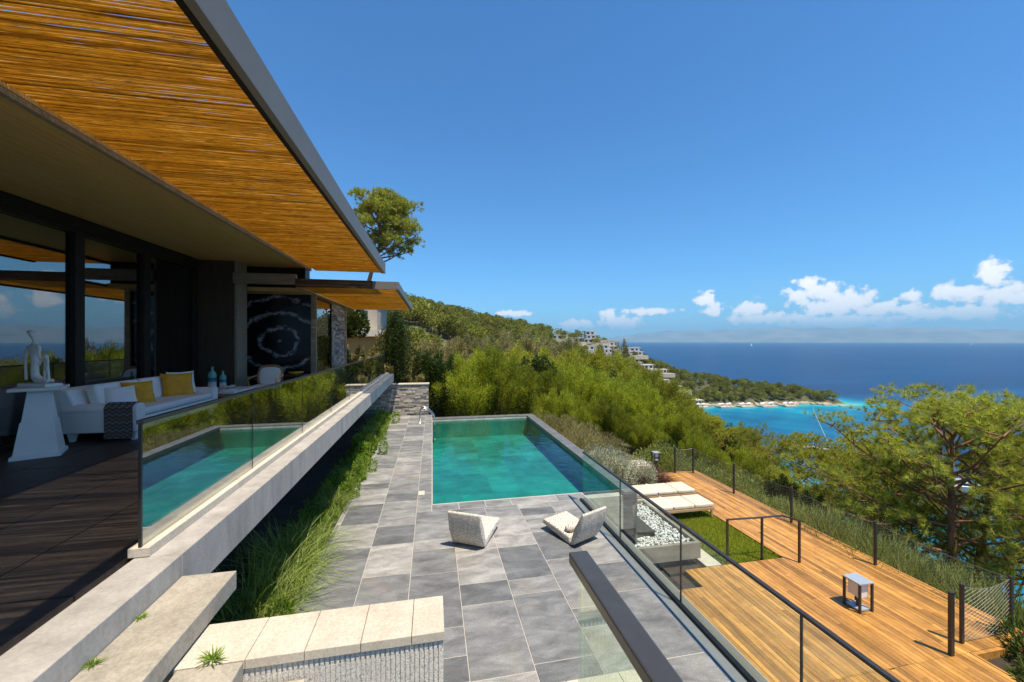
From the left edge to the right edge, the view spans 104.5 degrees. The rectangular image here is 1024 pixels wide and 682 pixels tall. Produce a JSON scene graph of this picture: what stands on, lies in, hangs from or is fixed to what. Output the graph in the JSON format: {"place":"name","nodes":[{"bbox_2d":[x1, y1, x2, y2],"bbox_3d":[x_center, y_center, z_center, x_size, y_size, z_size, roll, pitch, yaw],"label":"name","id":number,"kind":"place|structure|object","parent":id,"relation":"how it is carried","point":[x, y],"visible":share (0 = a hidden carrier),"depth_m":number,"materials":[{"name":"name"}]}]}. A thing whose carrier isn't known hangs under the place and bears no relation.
{"place":"outdoors","nodes":[
{"label":"outdoors","id":0,"kind":"place"},
{"bbox_2d":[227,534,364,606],"bbox_3d":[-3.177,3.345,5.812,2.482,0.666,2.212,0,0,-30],"label":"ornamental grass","id":1,"kind":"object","parent":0,"point":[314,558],"depth_m":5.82,"materials":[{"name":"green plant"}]},
{"bbox_2d":[208,415,391,624],"bbox_3d":[-4.623,3.553,10.169,1.540,0.295,16.040,0,0,-11],"label":"planting bed","id":2,"kind":"object","parent":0,"point":[304,487],"visible":0.22,"depth_m":8.26,"materials":[{"name":"soil"}]},
{"bbox_2d":[262,593,295,617],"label":"leafy shrub","id":3,"kind":"object","parent":2,"relation":"on","point":[289,603],"visible":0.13,"depth_m":4.65,"materials":[{"name":"green plant"}]},
{"bbox_2d":[219,506,344,583],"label":"ornamental grass","id":4,"kind":"object","parent":2,"relation":"on","point":[283,542],"depth_m":6.12,"materials":[{"name":"green plant"}]},
{"bbox_2d":[209,533,359,624],"bbox_3d":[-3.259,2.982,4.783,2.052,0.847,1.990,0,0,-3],"label":"ornamental grass","id":5,"kind":"object","parent":2,"relation":"on","point":[228,602],"depth_m":5.01,"materials":[{"name":"green plant"}]},
{"bbox_2d":[214,412,392,621],"bbox_3d":[-4.202,3.387,10.166,1.102,0.413,16.115,0,0,-11],"label":"ground cover","id":6,"kind":"object","parent":2,"relation":"on","point":[346,460],"visible":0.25,"depth_m":7.59,"materials":[{"name":"green plant"}]},
{"bbox_2d":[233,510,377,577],"bbox_3d":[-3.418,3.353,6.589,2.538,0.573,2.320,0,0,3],"label":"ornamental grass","id":7,"kind":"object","parent":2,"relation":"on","point":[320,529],"depth_m":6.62,"materials":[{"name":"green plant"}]},
{"bbox_2d":[292,485,371,524],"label":"ornamental grass","id":8,"kind":"object","parent":2,"relation":"on","point":[335,499],"depth_m":8.07,"materials":[{"name":"green plant"}]},
{"bbox_2d":[321,475,361,499],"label":"leafy shrub","id":9,"kind":"object","parent":2,"relation":"on","point":[348,486],"visible":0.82,"depth_m":8.62,"materials":[{"name":"green plant"}]},
{"bbox_2d":[0,0,1023,337],"label":"sky","id":10,"kind":"structure","parent":0,"point":[608,168],"materials":[{"name":"blue"}]},
{"bbox_2d":[361,319,845,475],"bbox_3d":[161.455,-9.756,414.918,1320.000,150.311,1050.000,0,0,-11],"label":"hillside","id":11,"kind":"structure","parent":0,"point":[798,398],"depth_m":313.84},
{"bbox_2d":[0,0,412,681],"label":"modern villa","id":12,"kind":"object","parent":11,"relation":"on","point":[142,234],"visible":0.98,"depth_m":4.79,"materials":[{"name":"wood"}]},
{"bbox_2d":[6,384,69,461],"bbox_3d":[-6.209,1.050,5.219,0.460,0.900,0.460,0,0,-39],"label":"pedestal","id":13,"kind":"object","parent":12,"relation":"on","point":[39,433],"visible":0.95,"depth_m":5.12,"materials":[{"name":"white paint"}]},
{"bbox_2d":[17,330,62,387],"bbox_3d":[-6.209,0.226,5.219,0.480,0.744,0.180,0,0,11],"label":"sculpture","id":14,"kind":"object","parent":13,"relation":"on","point":[33,348],"visible":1,"depth_m":5.19,"materials":[{"name":"white stone"}]},
{"bbox_2d":[0,204,79,453],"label":"window","id":15,"kind":"structure","parent":12,"relation":"in","point":[40,256],"depth_m":5.79,"materials":[{"name":"clear glass"}]},
{"bbox_2d":[80,229,147,385],"bbox_3d":[-7.248,-0.160,7.214,0.130,3.320,1.560,0,0,-11],"label":"window","id":16,"kind":"structure","parent":12,"relation":"in","point":[113,273],"depth_m":7.20,"materials":[{"name":"clear glass"}]},
{"bbox_2d":[53,376,217,441],"bbox_3d":[-6.441,1.084,7.009,1.130,0.832,2.338,0,0,-11],"label":"sofa","id":17,"kind":"object","parent":12,"relation":"on","point":[79,409],"visible":0.74,"depth_m":6.05,"materials":[{"name":"white fabric"}]},
{"bbox_2d":[104,385,136,402],"bbox_3d":[-6.227,0.900,6.318,0.257,0.350,0.400,0,0,29],"label":"pillow","id":18,"kind":"object","parent":17,"relation":"on","point":[122,394],"visible":0.74,"depth_m":6.28,"materials":[{"name":"white fabric"}]},
{"bbox_2d":[103,401,137,438],"bbox_3d":[-5.900,1.191,6.036,0.372,0.532,0.253,0,0,-11],"label":"throw","id":19,"kind":"object","parent":17,"relation":"hanging from","point":[118,420],"visible":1,"depth_m":5.92,"materials":[{"name":"fabric"}]},
{"bbox_2d":[120,380,155,402],"bbox_3d":[-6.279,0.870,6.675,0.247,0.387,0.420,0,0,29],"label":"pillow","id":20,"kind":"object","parent":17,"relation":"on","point":[144,392],"visible":0.67,"depth_m":6.67,"materials":[{"name":"yellow fabric"}]},
{"bbox_2d":[160,372,193,396],"bbox_3d":[-6.429,0.850,7.634,0.268,0.473,0.500,0,0,37],"label":"pillow","id":21,"kind":"object","parent":17,"relation":"on","point":[176,384],"visible":0.91,"depth_m":7.56,"materials":[{"name":"yellow fabric"}]},
{"bbox_2d":[148,251,196,386],"bbox_3d":[-7.570,-0.160,8.822,0.130,3.320,1.720,0,0,-11],"label":"window","id":22,"kind":"structure","parent":12,"relation":"in","point":[172,283],"depth_m":8.83,"materials":[{"name":"black glass"}]},
{"bbox_2d":[136,354,384,547],"bbox_3d":[-3.991,0.993,9.758,0.048,0.885,14.294,0,0,-11],"label":"glass balustrade","id":23,"kind":"object","parent":12,"relation":"on","point":[334,388],"visible":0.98,"depth_m":7.38,"materials":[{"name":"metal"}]},
{"bbox_2d":[246,365,282,400],"bbox_3d":[-6.307,1.062,10.176,0.750,0.879,0.678,0,0,-11],"label":"armchair","id":24,"kind":"object","parent":12,"relation":"on","point":[268,374],"visible":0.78,"depth_m":10.37,"materials":[{"name":"white fabric"}]},
{"bbox_2d":[317,297,331,371],"bbox_3d":[-5.988,0.090,12.598,0.060,2.820,1.940,0,0,-11],"label":"glass door","id":25,"kind":"structure","parent":12,"relation":"in","point":[324,307],"depth_m":12.70,"materials":[{"name":"clear glass"}]},
{"bbox_2d":[347,310,370,338],"bbox_3d":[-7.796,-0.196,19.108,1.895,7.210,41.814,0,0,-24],"label":"broadleaf tree","id":26,"kind":"object","parent":11,"relation":"on","point":[357,321],"visible":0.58,"depth_m":18.68,"materials":[{"name":"green plant"}]},
{"bbox_2d":[340,310,387,355],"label":"neighbour house","id":27,"kind":"structure","parent":11,"relation":"on","point":[378,320],"depth_m":30.71,"materials":[{"name":"stone"}]},
{"bbox_2d":[346,187,425,280],"bbox_3d":[-11.902,-5.434,34.300,8.924,15.469,8.341,0,0,-11],"label":"pine tree","id":28,"kind":"object","parent":11,"relation":"on","point":[384,206],"visible":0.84,"depth_m":33.28,"materials":[{"name":"green plant"}]},
{"bbox_2d":[378,310,412,382],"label":"ivy column","id":29,"kind":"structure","parent":11,"relation":"on","point":[394,337],"depth_m":19.57,"materials":[{"name":"green plant"}]},
{"bbox_2d":[365,382,428,415],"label":"stone garden wall","id":30,"kind":"structure","parent":11,"relation":"on","point":[404,399],"depth_m":18.35,"materials":[{"name":"beige stone"}]},
{"bbox_2d":[411,349,458,416],"bbox_3d":[-4.307,2.458,20.663,3.550,4.173,2.998,0,0,-38],"label":"laurel bush","id":31,"kind":"object","parent":11,"relation":"on","point":[436,369],"visible":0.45,"depth_m":20.38,"materials":[{"name":"green plant"}]},
{"bbox_2d":[417,336,475,363],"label":"dry bush","id":32,"kind":"object","parent":11,"relation":"on","point":[459,345],"visible":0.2,"depth_m":39.32,"materials":[{"name":"plant"}]},
{"bbox_2d":[431,345,508,416],"bbox_3d":[-2.320,2.480,20.818,3.839,4.740,3.552,0,0,-44],"label":"tamarisk bush","id":33,"kind":"object","parent":11,"relation":"on","point":[468,404],"visible":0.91,"depth_m":20.23,"materials":[{"name":"green plant"}]},
{"bbox_2d":[473,341,539,415],"bbox_3d":[-0.358,2.449,21.544,3.974,5.180,3.677,0,0,16],"label":"tamarisk bush","id":34,"kind":"object","parent":11,"relation":"on","point":[516,396],"visible":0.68,"depth_m":20.65,"materials":[{"name":"green plant"}]},
{"bbox_2d":[497,364,548,415],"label":"tamarisk bush","id":35,"kind":"object","parent":11,"relation":"on","point":[539,383],"visible":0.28,"depth_m":21.20,"materials":[{"name":"green plant"}]},
{"bbox_2d":[504,334,553,357],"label":"dry bush","id":36,"kind":"object","parent":11,"relation":"on","point":[529,344],"visible":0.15,"depth_m":44.71,"materials":[{"name":"green plant"}]},
{"bbox_2d":[294,415,768,681],"bbox_3d":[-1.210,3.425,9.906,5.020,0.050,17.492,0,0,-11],"label":"patio paving","id":37,"kind":"structure","parent":11,"relation":"on","point":[496,643],"depth_m":5.63,"materials":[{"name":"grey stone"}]},
{"bbox_2d":[70,571,304,681],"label":"stair","id":38,"kind":"object","parent":37,"relation":"on","point":[157,643],"visible":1,"depth_m":2.21,"materials":[{"name":"stone"}]},
{"bbox_2d":[162,596,443,681],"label":"retaining wall","id":39,"kind":"structure","parent":37,"relation":"on","point":[398,641],"depth_m":2.42,"materials":[{"name":"beige stone"}]},
{"bbox_2d":[448,511,499,546],"bbox_3d":[-0.634,3.083,6.838,0.578,0.619,0.965,0,0,18],"label":"floor chair","id":40,"kind":"object","parent":37,"relation":"on","point":[472,529],"visible":1,"depth_m":6.45,"materials":[{"name":"fabric"}]},
{"bbox_2d":[432,417,634,544],"bbox_3d":[-0.466,4.365,13.248,4.696,1.870,9.680,0,0,-11],"label":"pool shell","id":41,"kind":"object","parent":37,"relation":"in","point":[610,501],"visible":0.12,"depth_m":8.87,"materials":[{"name":"tile"}]},
{"bbox_2d":[432,418,617,503],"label":"pool water","id":42,"kind":"structure","parent":41,"relation":"in","point":[482,459],"depth_m":11.16,"materials":[{"name":"teal liquid"}]},
{"bbox_2d":[432,414,636,494],"bbox_3d":[-0.333,3.400,13.218,4.546,0.060,9.670,0,0,-11],"label":"pool coping","id":43,"kind":"object","parent":41,"relation":"on","point":[574,449],"visible":0.92,"depth_m":13.04,"materials":[{"name":"grey stone"}]},
{"bbox_2d":[527,417,636,544],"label":"pool side wall","id":44,"kind":"structure","parent":41,"relation":"attached to","point":[629,511],"depth_m":8.95,"materials":[{"name":"grey stone"}]},
{"bbox_2d":[543,506,606,544],"bbox_3d":[1.075,3.091,6.924,0.578,0.602,1.006,0,0,-36],"label":"floor chair","id":45,"kind":"object","parent":37,"relation":"on","point":[569,528],"visible":1,"depth_m":6.68,"materials":[{"name":"fabric"}]},
{"bbox_2d":[564,669,641,681],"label":"wall","id":46,"kind":"structure","parent":37,"relation":"on","point":[632,675],"depth_m":3.12,"materials":[{"name":"beige stone"}]},
{"bbox_2d":[569,551,682,681],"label":"stair balustrade","id":47,"kind":"object","parent":37,"relation":"on","point":[648,660],"visible":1,"depth_m":1.05,"materials":[{"name":"glass"}]},
{"bbox_2d":[580,451,900,681],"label":"patio balustrade","id":48,"kind":"object","parent":37,"relation":"on","point":[741,663],"visible":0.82,"depth_m":4.58,"materials":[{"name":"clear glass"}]},
{"bbox_2d":[512,353,562,403],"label":"laurel bush","id":49,"kind":"object","parent":11,"relation":"on","point":[540,365],"visible":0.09,"depth_m":23.32,"materials":[{"name":"green plant"}]},
{"bbox_2d":[532,368,566,410],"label":"tamarisk bush","id":50,"kind":"object","parent":11,"relation":"on","point":[546,380],"visible":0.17,"depth_m":22.46,"materials":[{"name":"green plant"}]},
{"bbox_2d":[528,386,582,429],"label":"tamarisk bush","id":51,"kind":"object","parent":11,"relation":"on","point":[555,405],"visible":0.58,"depth_m":20.49,"materials":[{"name":"green plant"}]},
{"bbox_2d":[536,410,574,433],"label":"lavender","id":52,"kind":"object","parent":11,"relation":"on","point":[555,423],"visible":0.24,"depth_m":18.51,"materials":[{"name":"green plant"}]},
{"bbox_2d":[560,417,602,450],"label":"lavender","id":53,"kind":"object","parent":11,"relation":"on","point":[573,430],"visible":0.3,"depth_m":17.36,"materials":[{"name":"plant"}]},
{"bbox_2d":[557,359,606,412],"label":"tamarisk bush","id":54,"kind":"object","parent":11,"relation":"on","point":[571,384],"visible":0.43,"depth_m":23.52,"materials":[{"name":"green plant"}]},
{"bbox_2d":[560,395,606,437],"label":"tamarisk bush","id":55,"kind":"object","parent":11,"relation":"on","point":[585,414],"visible":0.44,"depth_m":20.16,"materials":[{"name":"green plant"}]},
{"bbox_2d":[556,344,630,380],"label":"olive bush","id":56,"kind":"object","parent":11,"relation":"on","point":[599,362],"visible":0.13,"depth_m":32.84,"materials":[{"name":"green plant"}]},
{"bbox_2d":[577,364,630,407],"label":"tamarisk bush","id":57,"kind":"object","parent":11,"relation":"on","point":[597,377],"visible":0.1,"depth_m":24.18,"materials":[{"name":"green plant"}]},
{"bbox_2d":[589,394,636,446],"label":"tamarisk bush","id":58,"kind":"object","parent":11,"relation":"on","point":[618,424],"visible":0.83,"depth_m":19.56,"materials":[{"name":"green plant"}]},
{"bbox_2d":[592,375,652,418],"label":"tamarisk bush","id":59,"kind":"object","parent":11,"relation":"on","point":[622,393],"visible":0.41,"depth_m":23.31,"materials":[{"name":"green plant"}]},
{"bbox_2d":[626,413,667,456],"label":"tamarisk bush","id":60,"kind":"object","parent":11,"relation":"on","point":[642,436],"visible":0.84,"depth_m":20.14,"materials":[{"name":"green plant"}]},
{"bbox_2d":[617,382,679,434],"bbox_3d":[7.821,4.308,22.829,3.260,3.757,3.523,0,0,43],"label":"tamarisk bush","id":61,"kind":"object","parent":11,"relation":"on","point":[659,411],"visible":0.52,"depth_m":22.40,"materials":[{"name":"green plant"}]},
{"bbox_2d":[632,439,687,472],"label":"scrub bush","id":62,"kind":"object","parent":11,"relation":"on","point":[647,452],"visible":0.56,"depth_m":16.56,"materials":[{"name":"green plant"}]},
{"bbox_2d":[628,367,694,411],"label":"olive bush","id":63,"kind":"object","parent":11,"relation":"on","point":[661,384],"visible":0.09,"depth_m":29.08,"materials":[{"name":"green plant"}]},
{"bbox_2d":[652,392,705,447],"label":"tamarisk bush","id":64,"kind":"object","parent":11,"relation":"on","point":[687,414],"visible":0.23,"depth_m":24.12,"materials":[{"name":"green plant"}]},
{"bbox_2d":[661,409,707,451],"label":"tamarisk bush","id":65,"kind":"object","parent":11,"relation":"on","point":[679,429],"visible":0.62,"depth_m":22.00,"materials":[{"name":"green plant"}]},
{"bbox_2d":[678,431,725,474],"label":"tamarisk bush","id":66,"kind":"object","parent":11,"relation":"on","point":[705,448],"visible":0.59,"depth_m":19.61,"materials":[{"name":"green plant"}]},
{"bbox_2d":[662,453,741,492],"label":"scrub bush","id":67,"kind":"object","parent":11,"relation":"on","point":[705,468],"visible":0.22,"depth_m":15.81,"materials":[{"name":"green plant"}]},
{"bbox_2d":[697,411,739,464],"bbox_3d":[13.553,7.180,26.669,3.144,4.652,3.732,0,0,35],"label":"pine tree","id":68,"kind":"object","parent":11,"relation":"on","point":[717,420],"visible":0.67,"depth_m":26.73,"materials":[{"name":"green plant"}]},
{"bbox_2d":[711,446,761,479],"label":"tamarisk bush","id":69,"kind":"object","parent":11,"relation":"on","point":[742,454],"visible":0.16,"depth_m":21.63,"materials":[{"name":"green plant"}]},
{"bbox_2d":[714,469,769,496],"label":"scrub bush","id":70,"kind":"object","parent":11,"relation":"on","point":[746,484],"visible":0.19,"depth_m":14.93,"materials":[{"name":"green plant"}]},
{"bbox_2d":[719,422,789,467],"bbox_3d":[16.037,8.339,26.036,4.024,5.997,4.348,0,0,-14],"label":"pine tree","id":71,"kind":"object","parent":11,"relation":"on","point":[753,437],"visible":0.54,"depth_m":25.75,"materials":[{"name":"green plant"}]},
{"bbox_2d":[735,454,807,498],"bbox_3d":[12.806,7.448,20.042,3.201,3.533,3.562,0,0,8],"label":"tamarisk bush","id":72,"kind":"object","parent":11,"relation":"on","point":[757,464],"visible":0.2,"depth_m":20.26,"materials":[{"name":"green plant"}]},
{"bbox_2d":[761,473,798,505],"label":"laurel bush","id":73,"kind":"object","parent":11,"relation":"on","point":[784,480],"visible":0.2,"depth_m":17.77,"materials":[{"name":"green plant"}]},
{"bbox_2d":[754,464,809,499],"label":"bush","id":74,"kind":"object","parent":11,"relation":"on","point":[778,474],"visible":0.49,"depth_m":19.07,"materials":[{"name":"green plant"}]},
{"bbox_2d":[735,430,857,513],"bbox_3d":[16.566,8.303,22.230,6.406,6.786,5.396,0,0,-11],"label":"pine tree","id":75,"kind":"object","parent":11,"relation":"on","point":[818,449],"visible":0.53,"depth_m":21.71,"materials":[{"name":"green plant"}]},
{"bbox_2d":[794,481,873,525],"bbox_3d":[13.694,7.913,16.988,3.169,3.715,2.933,0,0,-42],"label":"bush","id":76,"kind":"object","parent":11,"relation":"on","point":[819,488],"visible":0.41,"depth_m":16.98,"materials":[{"name":"green plant"}]},
{"bbox_2d":[658,471,1023,677],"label":"deck base","id":77,"kind":"object","parent":11,"relation":"on","point":[688,582],"visible":0.11,"depth_m":8.27,"materials":[{"name":"soil"}]},
{"bbox_2d":[636,500,700,568],"bbox_3d":[2.871,4.915,9.930,2.340,0.770,2.460,0,0,-11],"label":"planter","id":78,"kind":"object","parent":77,"relation":"on","point":[657,556],"visible":0.36,"depth_m":8.93,"materials":[{"name":"concrete"}]},
{"bbox_2d":[634,503,689,546],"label":"pebbles","id":79,"kind":"object","parent":78,"relation":"in","point":[651,519],"visible":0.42,"depth_m":9.57,"materials":[{"name":"white gravel"}]},
{"bbox_2d":[617,474,767,576],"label":"lawn soil","id":80,"kind":"structure","parent":77,"relation":"on","point":[671,570],"depth_m":8.90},
{"bbox_2d":[587,447,657,484],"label":"silver shrub","id":81,"kind":"object","parent":80,"relation":"on","point":[626,466],"visible":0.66,"depth_m":13.43,"materials":[{"name":"green plant"}]},
{"bbox_2d":[658,471,1023,681],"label":"deck","id":82,"kind":"structure","parent":77,"relation":"on","point":[900,632],"depth_m":7.25,"materials":[{"name":"brown wood"}]},
{"bbox_2d":[726,515,800,562],"bbox_3d":[5.687,4.546,9.095,1.649,1.027,0.288,0,0,2],"label":"deck handrail","id":83,"kind":"object","parent":82,"relation":"on","point":[761,538],"visible":0.88,"depth_m":9.00,"materials":[{"name":"metal"}]},
{"bbox_2d":[674,447,1013,643],"bbox_3d":[7.147,4.510,10.855,1.166,0.980,8.570,0,0,-11],"label":"wire fence","id":84,"kind":"object","parent":82,"relation":"on","point":[962,598],"visible":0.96,"depth_m":8.02,"materials":[{"name":"metal"}]},
{"bbox_2d":[842,573,873,613],"bbox_3d":[6.491,4.728,7.444,0.320,0.545,0.320,0,0,-11],"label":"lantern","id":85,"kind":"object","parent":82,"relation":"on","point":[858,584],"visible":1,"depth_m":7.37,"materials":[{"name":"metal"}]},
{"bbox_2d":[947,590,954,656],"bbox_3d":[6.984,4.494,6.309,0.080,1.012,0.060,0,0,-11],"label":"gate post","id":86,"kind":"object","parent":82,"relation":"on","point":[951,623],"visible":1,"depth_m":6.29,"materials":[{"name":"metal"}]},
{"bbox_2d":[694,470,1023,681],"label":"deck skirt","id":87,"kind":"object","parent":77,"relation":"on","point":[990,653],"visible":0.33,"depth_m":6.47,"materials":[{"name":"brown wood"}]},
{"bbox_2d":[984,612,1023,681],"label":"pittosporum bush","id":88,"kind":"object","parent":77,"relation":"on","point":[1017,641],"visible":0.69,"depth_m":6.46,"materials":[{"name":"green plant"}]},
{"bbox_2d":[785,506,899,564],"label":"tall grass","id":89,"kind":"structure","parent":11,"relation":"on","point":[830,531],"depth_m":10.47,"materials":[{"name":"green plant"}]},
{"bbox_2d":[784,445,939,535],"bbox_3d":[17.315,8.971,19.930,6.103,7.156,5.649,0,0,45],"label":"pine tree","id":90,"kind":"object","parent":11,"relation":"on","point":[876,480],"visible":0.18,"depth_m":20.07,"materials":[{"name":"green plant"}]},
{"bbox_2d":[814,518,949,580],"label":"tall grass","id":91,"kind":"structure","parent":11,"relation":"on","point":[885,554],"depth_m":9.47,"materials":[{"name":"green plant"}]},
{"bbox_2d":[813,430,981,545],"bbox_3d":[22.642,10.389,23.630,8.035,10.254,6.769,0,0,38],"label":"pine tree","id":92,"kind":"object","parent":11,"relation":"on","point":[840,439],"visible":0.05,"depth_m":24.23,"materials":[{"name":"green plant"}]},
{"bbox_2d":[779,381,1023,579],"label":"pine tree","id":93,"kind":"object","parent":11,"relation":"on","point":[955,415],"visible":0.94,"depth_m":12.22,"materials":[{"name":"green plant"}]},
{"bbox_2d":[815,439,993,565],"bbox_3d":[16.492,8.031,17.685,5.930,7.457,7.039,0,0,4],"label":"pine tree","id":94,"kind":"object","parent":11,"relation":"on","point":[866,478],"visible":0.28,"depth_m":17.05,"materials":[{"name":"green plant"}]},
{"bbox_2d":[846,494,991,580],"bbox_3d":[13.759,7.692,13.982,3.696,4.350,3.114,0,0,7],"label":"bush","id":95,"kind":"object","parent":11,"relation":"on","point":[909,528],"visible":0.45,"depth_m":13.77,"materials":[{"name":"green plant"}]},
{"bbox_2d":[828,382,1023,589],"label":"pine tree","id":96,"kind":"object","parent":11,"relation":"on","point":[913,487],"visible":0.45,"depth_m":13.13,"materials":[{"name":"green plant"}]},
{"bbox_2d":[864,534,990,607],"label":"tall grass","id":97,"kind":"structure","parent":11,"relation":"on","point":[922,573],"depth_m":8.74,"materials":[{"name":"green plant"}]},
{"bbox_2d":[892,432,1023,597],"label":"pine tree","id":98,"kind":"object","parent":11,"relation":"on","point":[1020,576],"visible":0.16,"depth_m":15.21,"materials":[{"name":"green plant"}]},
{"bbox_2d":[921,498,1023,600],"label":"pine tree","id":99,"kind":"object","parent":11,"relation":"on","point":[1003,566],"visible":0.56,"depth_m":12.23,"materials":[{"name":"green plant"}]},
{"bbox_2d":[924,561,1023,632],"bbox_3d":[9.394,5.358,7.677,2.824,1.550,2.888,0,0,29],"label":"tall grass","id":100,"kind":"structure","parent":11,"relation":"on","point":[992,604],"depth_m":7.75,"materials":[{"name":"green plant"}]},
{"bbox_2d":[624,478,780,564],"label":"lawn grass","id":101,"kind":"structure","parent":0,"point":[720,540],"depth_m":10.05,"materials":[{"name":"green plant"}]},
{"bbox_2d":[631,482,695,499],"bbox_3d":[4.652,4.804,12.511,2.050,0.392,0.720,0,0,-11],"label":"sun lounger","id":102,"kind":"object","parent":101,"relation":"on","point":[657,490],"visible":0.79,"depth_m":12.33,"materials":[{"name":"white fabric"}]},
{"bbox_2d":[638,494,713,516],"bbox_3d":[4.692,4.804,11.448,2.050,0.392,0.720,0,0,-11],"label":"sun lounger","id":103,"kind":"object","parent":101,"relation":"on","point":[683,503],"visible":0.77,"depth_m":11.28,"materials":[{"name":"white fabric"}]},
{"bbox_2d":[607,327,1023,342],"bbox_3d":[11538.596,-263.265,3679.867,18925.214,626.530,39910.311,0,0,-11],"label":"mountains","id":104,"kind":"structure","parent":0,"point":[899,334],"depth_m":14930.32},
{"bbox_2d":[615,337,1023,342],"bbox_3d":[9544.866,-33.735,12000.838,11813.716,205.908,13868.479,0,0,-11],"label":"headland","id":105,"kind":"structure","parent":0,"point":[778,339],"depth_m":13943.01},
{"bbox_2d":[616,342,1023,606],"bbox_3d":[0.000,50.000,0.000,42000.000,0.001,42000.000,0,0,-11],"label":"sea","id":106,"kind":"structure","parent":0,"point":[852,373],"depth_m":672.41,"materials":[{"name":"liquid"}]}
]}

